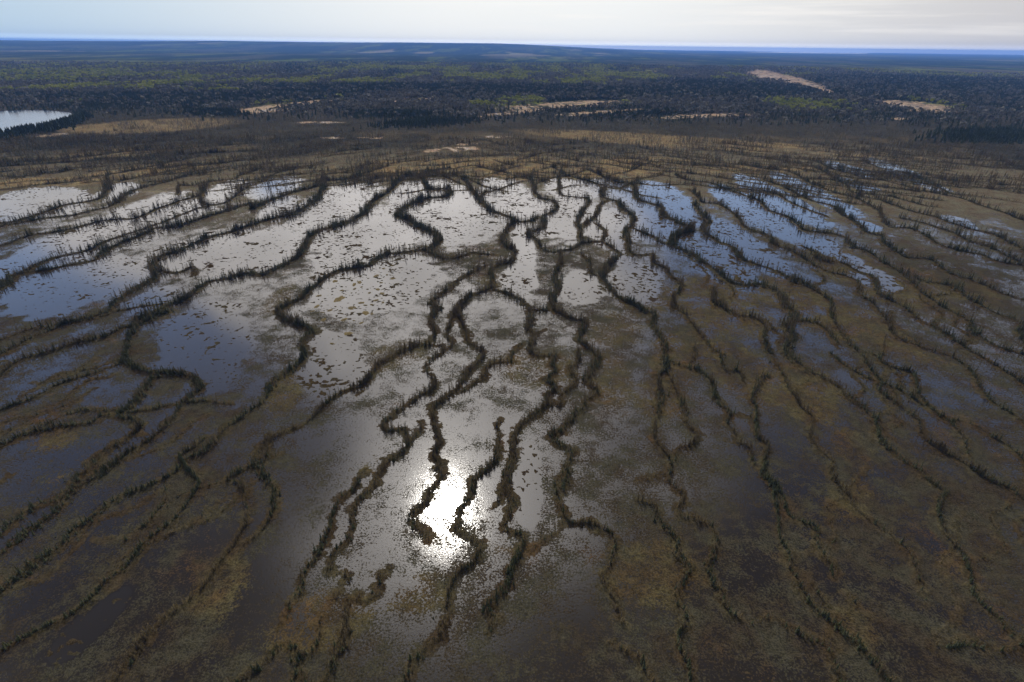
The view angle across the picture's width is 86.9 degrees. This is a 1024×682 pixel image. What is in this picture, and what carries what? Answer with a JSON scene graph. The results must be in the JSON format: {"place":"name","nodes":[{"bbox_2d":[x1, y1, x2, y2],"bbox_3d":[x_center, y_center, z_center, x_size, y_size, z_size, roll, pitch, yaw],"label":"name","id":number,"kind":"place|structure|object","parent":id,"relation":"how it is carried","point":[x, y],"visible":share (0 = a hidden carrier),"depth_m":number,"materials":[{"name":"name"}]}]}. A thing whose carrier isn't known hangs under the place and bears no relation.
{"place":"outdoors","nodes":[
{"label":"outdoors","id":0,"kind":"place"},
{"bbox_2d":[0,110,71,131],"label":"lake","id":1,"kind":"structure","parent":0,"point":[8,119],"depth_m":805.96,"materials":[{"name":"liquid"}]},
{"bbox_2d":[0,158,973,662],"bbox_3d":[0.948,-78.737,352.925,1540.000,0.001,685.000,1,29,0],"label":"water","id":2,"kind":"structure","parent":0,"point":[54,302],"depth_m":288.37,"materials":[{"name":"grey liquid"}]},
{"bbox_2d":[0,40,1023,681],"bbox_3d":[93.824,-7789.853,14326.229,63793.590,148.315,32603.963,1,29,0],"label":"ground","id":3,"kind":"structure","parent":0,"point":[556,616],"depth_m":157.24,"materials":[{"name":"brown soil"}]},
{"bbox_2d":[334,295,344,301],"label":"moss hummock","id":4,"kind":"object","parent":3,"relation":"on","point":[340,298],"visible":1,"depth_m":241.30,"materials":[{"name":"brown plant"}]},
{"bbox_2d":[0,60,1021,112],"bbox_3d":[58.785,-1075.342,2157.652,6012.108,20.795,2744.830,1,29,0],"label":"aspen forest","id":5,"kind":"object","parent":3,"relation":"on","point":[149,84],"visible":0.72,"depth_m":1781.09,"materials":[{"name":"green plant"}]},
{"bbox_2d":[0,124,1023,681],"bbox_3d":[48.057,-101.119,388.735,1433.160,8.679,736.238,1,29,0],"label":"spruce woodland","id":6,"kind":"object","parent":3,"relation":"on","point":[124,356],"visible":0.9,"depth_m":246.19,"materials":[{"name":"green plant"}]},
{"bbox_2d":[0,125,1023,681],"bbox_3d":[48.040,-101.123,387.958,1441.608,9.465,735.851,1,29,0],"label":"tamarack woodland","id":7,"kind":"object","parent":3,"relation":"on","point":[942,447],"visible":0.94,"depth_m":291.24,"materials":[{"name":"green plant"}]},
{"bbox_2d":[0,60,1023,126],"bbox_3d":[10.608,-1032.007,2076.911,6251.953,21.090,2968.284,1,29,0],"label":"bare forest","id":8,"kind":"object","parent":3,"relation":"on","point":[721,106],"visible":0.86,"depth_m":1250.06,"materials":[{"name":"plant"}]},
{"bbox_2d":[0,60,1023,144],"bbox_3d":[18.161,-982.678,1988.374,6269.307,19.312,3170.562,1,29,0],"label":"conifer forest","id":9,"kind":"object","parent":3,"relation":"on","point":[1002,134],"visible":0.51,"depth_m":1100.26,"materials":[{"name":"green plant"}]},
{"bbox_2d":[0,99,1023,191],"bbox_3d":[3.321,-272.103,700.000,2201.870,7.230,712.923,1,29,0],"label":"spruce scrub","id":10,"kind":"object","parent":3,"relation":"on","point":[551,130],"visible":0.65,"depth_m":673.31,"materials":[{"name":"green plant"}]},
{"bbox_2d":[0,127,1023,681],"bbox_3d":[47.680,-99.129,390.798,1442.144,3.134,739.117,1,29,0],"label":"shrub cover","id":11,"kind":"object","parent":3,"relation":"on","point":[552,293],"visible":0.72,"depth_m":319.43,"materials":[{"name":"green plant"}]},
{"bbox_2d":[0,99,1023,196],"bbox_3d":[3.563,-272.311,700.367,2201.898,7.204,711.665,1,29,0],"label":"tamarack scrub","id":12,"kind":"object","parent":3,"relation":"on","point":[186,172],"visible":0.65,"depth_m":678.33,"materials":[{"name":"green plant"}]},
{"bbox_2d":[0,0,1023,54],"label":"sky","id":13,"kind":"structure","parent":0,"point":[996,27],"materials":[{"name":"white"}]},
{"bbox_2d":[766,52,865,53],"bbox_3d":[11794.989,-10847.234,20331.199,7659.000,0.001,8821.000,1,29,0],"label":"hill","id":14,"kind":"structure","parent":0,"point":[815,52],"depth_m":19331.28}
]}

